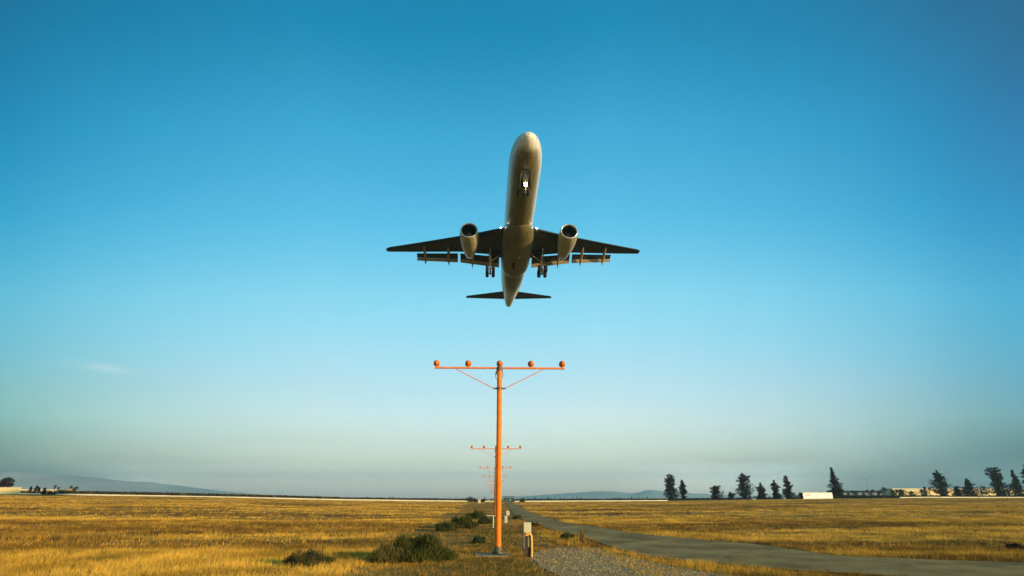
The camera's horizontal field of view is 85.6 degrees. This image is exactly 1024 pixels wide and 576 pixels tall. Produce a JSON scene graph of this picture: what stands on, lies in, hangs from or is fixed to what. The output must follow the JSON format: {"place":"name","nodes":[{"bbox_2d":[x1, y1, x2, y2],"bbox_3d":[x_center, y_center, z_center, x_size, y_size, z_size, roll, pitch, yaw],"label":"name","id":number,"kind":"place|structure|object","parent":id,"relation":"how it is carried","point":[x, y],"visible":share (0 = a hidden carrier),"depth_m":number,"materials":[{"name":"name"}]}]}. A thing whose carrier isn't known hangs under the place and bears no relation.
{"place":"outdoors","nodes":[
{"label":"outdoors","id":0,"kind":"place"},
{"bbox_2d":[0,470,258,494],"bbox_3d":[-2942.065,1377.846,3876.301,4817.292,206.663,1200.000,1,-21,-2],"label":"hills","id":1,"kind":"structure","parent":0,"point":[25,480],"depth_m":3577.01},
{"bbox_2d":[0,494,1023,575],"bbox_3d":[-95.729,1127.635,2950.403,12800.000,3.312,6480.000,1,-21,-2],"label":"ground","id":2,"kind":"structure","parent":0,"point":[400,569],"depth_m":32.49,"materials":[{"name":"yellow plant"}]},
{"bbox_2d":[0,477,15,486],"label":"dark tree","id":3,"kind":"object","parent":2,"relation":"on","point":[3,482],"visible":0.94,"depth_m":189.06,"materials":[{"name":"green plant"}]},
{"bbox_2d":[0,487,58,494],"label":"end wall","id":4,"kind":"structure","parent":2,"relation":"on","point":[10,490],"depth_m":170.37,"materials":[{"name":"concrete"}]},
{"bbox_2d":[20,490,54,494],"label":"scrub","id":5,"kind":"object","parent":2,"relation":"on","point":[24,491],"visible":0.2,"depth_m":186.69,"materials":[{"name":"plant"}]},
{"bbox_2d":[21,489,60,490],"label":"long shed","id":6,"kind":"structure","parent":2,"relation":"on","point":[40,489],"depth_m":265.82,"materials":[{"name":"concrete"}]},
{"bbox_2d":[56,494,466,501],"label":"wall","id":7,"kind":"structure","parent":2,"relation":"on","point":[264,497],"depth_m":176.92,"materials":[{"name":"concrete"}]},
{"bbox_2d":[49,490,477,500],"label":"scrub","id":8,"kind":"object","parent":2,"relation":"on","point":[171,493],"visible":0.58,"depth_m":186.45,"materials":[{"name":"plant"}]},
{"bbox_2d":[282,548,335,567],"bbox_3d":[-4.830,6.367,13.028,1.340,0.478,0.924,1,-21,-2],"label":"bush","id":9,"kind":"object","parent":2,"relation":"on","point":[306,557],"visible":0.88,"depth_m":13.01,"materials":[{"name":"green plant"}]},
{"bbox_2d":[368,540,404,563],"bbox_3d":[-3.118,6.590,13.804,0.933,0.612,0.668,1,-21,-2],"label":"bush","id":10,"kind":"object","parent":2,"relation":"on","point":[387,553],"visible":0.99,"depth_m":13.63,"materials":[{"name":"green plant"}]},
{"bbox_2d":[393,530,460,562],"bbox_3d":[-2.239,6.641,14.251,1.853,0.840,1.409,1,-21,-2],"label":"bush","id":11,"kind":"object","parent":2,"relation":"on","point":[426,547],"visible":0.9,"depth_m":14.05,"materials":[{"name":"green plant"}]},
{"bbox_2d":[435,520,456,530],"bbox_3d":[-3.227,11.724,27.255,1.176,0.603,0.884,1,-21,-2],"label":"bush","id":12,"kind":"object","parent":2,"relation":"on","point":[447,526],"visible":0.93,"depth_m":27.12,"materials":[{"name":"green plant"}]},
{"bbox_2d":[448,516,478,528],"bbox_3d":[-2.712,12.846,30.367,1.891,0.723,1.366,1,-21,-2],"label":"bush","id":13,"kind":"object","parent":2,"relation":"on","point":[463,522],"visible":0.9,"depth_m":29.95,"materials":[{"name":"green plant"}]},
{"bbox_2d":[465,509,485,518],"bbox_3d":[-2.744,17.323,42.313,1.757,0.837,1.370,1,-21,-2],"label":"bush","id":14,"kind":"object","parent":2,"relation":"on","point":[475,514],"visible":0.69,"depth_m":42.10,"materials":[{"name":"green plant"}]},
{"bbox_2d":[470,535,485,543],"bbox_3d":[-1.197,8.932,19.608,0.600,0.375,0.476,1,-21,-2],"label":"bush","id":15,"kind":"object","parent":2,"relation":"on","point":[479,539],"visible":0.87,"depth_m":19.49,"materials":[{"name":"green plant"}]},
{"bbox_2d":[478,516,492,523],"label":"bush","id":16,"kind":"object","parent":2,"relation":"on","point":[484,520],"visible":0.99,"depth_m":35.14,"materials":[{"name":"green plant"}]},
{"bbox_2d":[475,553,508,556],"bbox_3d":[-0.563,7.612,15.730,0.970,0.070,0.900,1,-21,-2],"label":"concrete pad","id":17,"kind":"object","parent":2,"relation":"on","point":[493,554],"visible":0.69,"depth_m":15.52,"materials":[{"name":"grey concrete"}]},
{"bbox_2d":[434,360,564,553],"bbox_3d":[-0.399,5.002,16.915,4.272,5.694,0.360,1,-21,-2],"label":"approach light mast","id":18,"kind":"object","parent":17,"relation":"on","point":[497,549],"visible":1,"depth_m":17.20,"materials":[{"name":"orange metal"}]},
{"bbox_2d":[484,475,505,493],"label":"approach light mast","id":19,"kind":"object","parent":2,"relation":"on","point":[494,480],"visible":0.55,"depth_m":103.16,"materials":[{"name":"orange metal"}]},
{"bbox_2d":[471,446,521,517],"bbox_3d":[-1.322,15.878,45.373,4.272,5.694,0.360,1,-21,-2],"label":"approach light mast","id":20,"kind":"object","parent":2,"relation":"on","point":[520,447],"visible":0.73,"depth_m":46.16,"materials":[{"name":"orange metal"}]},
{"bbox_2d":[503,496,514,499],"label":"hangar","id":21,"kind":"structure","parent":2,"relation":"on","point":[508,497],"depth_m":888.37,"materials":[{"name":"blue metal"}]},
{"bbox_2d":[1,494,1023,575],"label":"green weeds","id":22,"kind":"object","parent":2,"relation":"on","point":[487,564],"visible":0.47,"depth_m":17.96,"materials":[{"name":"green plant"}]},
{"bbox_2d":[523,522,532,557],"bbox_3d":[0.430,7.022,15.188,0.277,1.082,0.163,1,-21,-2],"label":"junction post","id":23,"kind":"object","parent":2,"relation":"on","point":[528,538],"visible":0.93,"depth_m":15.18,"materials":[{"name":"white metal"}]},
{"bbox_2d":[559,532,575,539],"bbox_3d":[2.153,9.714,21.633,0.674,0.358,0.546,1,-21,-2],"label":"bush","id":24,"kind":"object","parent":2,"relation":"on","point":[567,535],"visible":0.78,"depth_m":21.59,"materials":[{"name":"green plant"}]},
{"bbox_2d":[579,527,584,542],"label":"dry weed","id":25,"kind":"object","parent":2,"relation":"on","point":[582,537],"visible":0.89,"depth_m":20.05,"materials":[{"name":"brown plant"}]},
{"bbox_2d":[515,500,667,501],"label":"wall","id":26,"kind":"structure","parent":2,"relation":"on","point":[594,500],"depth_m":179.58,"materials":[{"name":"concrete"}]},
{"bbox_2d":[528,547,738,575],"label":"gravel","id":27,"kind":"structure","parent":2,"relation":"on","point":[585,568],"depth_m":13.11,"materials":[{"name":"grey gravel"}]},
{"bbox_2d":[511,496,799,500],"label":"scrub","id":28,"kind":"object","parent":2,"relation":"on","point":[570,499],"visible":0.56,"depth_m":261.58,"materials":[{"name":"green plant"}]},
{"bbox_2d":[663,474,679,500],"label":"pine tree","id":29,"kind":"object","parent":2,"relation":"on","point":[670,490],"visible":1,"depth_m":211.99,"materials":[{"name":"green plant"}]},
{"bbox_2d":[678,480,687,500],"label":"pine tree","id":30,"kind":"object","parent":2,"relation":"on","point":[683,491],"visible":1,"depth_m":215.48,"materials":[{"name":"green plant"}]},
{"bbox_2d":[709,485,723,499],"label":"dark tree","id":31,"kind":"object","parent":2,"relation":"on","point":[715,491],"visible":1,"depth_m":213.33,"materials":[{"name":"green plant"}]},
{"bbox_2d":[728,492,734,498],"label":"dark tree","id":32,"kind":"object","parent":2,"relation":"on","point":[731,496],"visible":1,"depth_m":249.70,"materials":[{"name":"green plant"}]},
{"bbox_2d":[735,473,756,499],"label":"pine tree","id":33,"kind":"object","parent":2,"relation":"on","point":[744,489],"visible":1,"depth_m":212.98,"materials":[{"name":"green plant"}]},
{"bbox_2d":[756,482,766,499],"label":"pine tree","id":34,"kind":"object","parent":2,"relation":"on","point":[761,489],"visible":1,"depth_m":215.02,"materials":[{"name":"green plant"}]},
{"bbox_2d":[770,480,782,498],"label":"pine tree","id":35,"kind":"object","parent":2,"relation":"on","point":[775,491],"visible":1,"depth_m":217.66,"materials":[{"name":"green plant"}]},
{"bbox_2d":[782,475,794,498],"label":"pine tree","id":36,"kind":"object","parent":2,"relation":"on","point":[787,492],"visible":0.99,"depth_m":213.16,"materials":[{"name":"green plant"}]},
{"bbox_2d":[799,492,832,498],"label":"trailer","id":37,"kind":"object","parent":2,"relation":"on","point":[815,495],"visible":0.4,"depth_m":186.56,"materials":[{"name":"metal"}]},
{"bbox_2d":[827,467,844,498],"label":"pine tree","id":38,"kind":"object","parent":2,"relation":"on","point":[837,490],"visible":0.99,"depth_m":195.18,"materials":[{"name":"green plant"}]},
{"bbox_2d":[826,491,881,495],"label":"warehouse","id":39,"kind":"structure","parent":2,"relation":"on","point":[860,493],"depth_m":362.88,"materials":[{"name":"metal"}]},
{"bbox_2d":[896,490,905,495],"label":"bushy tree","id":40,"kind":"object","parent":2,"relation":"on","point":[902,492],"visible":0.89,"depth_m":223.76,"materials":[{"name":"green plant"}]},
{"bbox_2d":[904,490,918,495],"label":"bushy tree","id":41,"kind":"object","parent":2,"relation":"on","point":[910,493],"visible":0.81,"depth_m":223.86,"materials":[{"name":"green plant"}]},
{"bbox_2d":[918,489,929,495],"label":"bushy tree","id":42,"kind":"object","parent":2,"relation":"on","point":[924,492],"visible":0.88,"depth_m":225.92,"materials":[{"name":"green plant"}]},
{"bbox_2d":[833,495,1022,498],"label":"scrub","id":43,"kind":"object","parent":2,"relation":"on","point":[867,496],"visible":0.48,"depth_m":221.47,"materials":[{"name":"green plant"}]},
{"bbox_2d":[928,470,954,496],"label":"pine tree","id":44,"kind":"object","parent":2,"relation":"on","point":[938,477],"visible":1,"depth_m":215.22,"materials":[{"name":"green plant"}]},
{"bbox_2d":[880,488,1021,495],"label":"cream building","id":45,"kind":"structure","parent":2,"relation":"on","point":[913,490],"depth_m":278.30,"materials":[{"name":"concrete"}]},
{"bbox_2d":[951,486,963,496],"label":"dark tree","id":46,"kind":"object","parent":2,"relation":"on","point":[957,493],"visible":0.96,"depth_m":217.76,"materials":[{"name":"green plant"}]},
{"bbox_2d":[899,497,1023,497],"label":"wall","id":47,"kind":"structure","parent":2,"relation":"on","point":[960,497],"depth_m":183.37,"materials":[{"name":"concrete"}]},
{"bbox_2d":[960,478,982,496],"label":"pine tree","id":48,"kind":"object","parent":2,"relation":"on","point":[968,490],"visible":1,"depth_m":215.33,"materials":[{"name":"green plant"}]},
{"bbox_2d":[976,485,993,494],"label":"bushy tree","id":49,"kind":"object","parent":2,"relation":"on","point":[983,489],"visible":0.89,"depth_m":234.53,"materials":[{"name":"green plant"}]},
{"bbox_2d":[983,467,1013,496],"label":"pine tree","id":50,"kind":"object","parent":2,"relation":"on","point":[997,484],"visible":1,"depth_m":206.73,"materials":[{"name":"green plant"}]},
{"bbox_2d":[1005,542,1023,549],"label":"bush","id":51,"kind":"object","parent":2,"relation":"on","point":[1016,546],"visible":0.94,"depth_m":17.37,"materials":[{"name":"green plant"}]},
{"bbox_2d":[1006,470,1023,496],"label":"pine tree","id":52,"kind":"object","parent":2,"relation":"on","point":[1017,490],"visible":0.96,"depth_m":211.45,"materials":[{"name":"green plant"}]},
{"bbox_2d":[0,0,1023,498],"label":"sky","id":53,"kind":"structure","parent":0,"point":[202,202],"materials":[{"name":"blue"}]},
{"bbox_2d":[386,132,639,306],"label":"airliner","id":54,"kind":"object","parent":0,"point":[516,242],"visible":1,"depth_m":75.85,"materials":[{"name":"beige paint"}]},
{"bbox_2d":[490,490,796,498],"bbox_3d":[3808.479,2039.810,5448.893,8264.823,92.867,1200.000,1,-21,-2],"label":"hills","id":55,"kind":"structure","parent":0,"point":[653,494],"depth_m":5000.13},
{"bbox_2d":[501,500,1023,575],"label":"service road","id":56,"kind":"structure","parent":0,"point":[745,554],"depth_m":14.72,"materials":[{"name":"grey asphalt"}]},
{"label":"concrete pad","id":57,"kind":"object","parent":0,"visible":0},
{"bbox_2d":[480,466,510,509],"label":"approach light mast","id":58,"kind":"object","parent":57,"relation":"on","point":[494,494],"visible":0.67,"depth_m":73.55,"materials":[{"name":"orange metal"}]}
]}

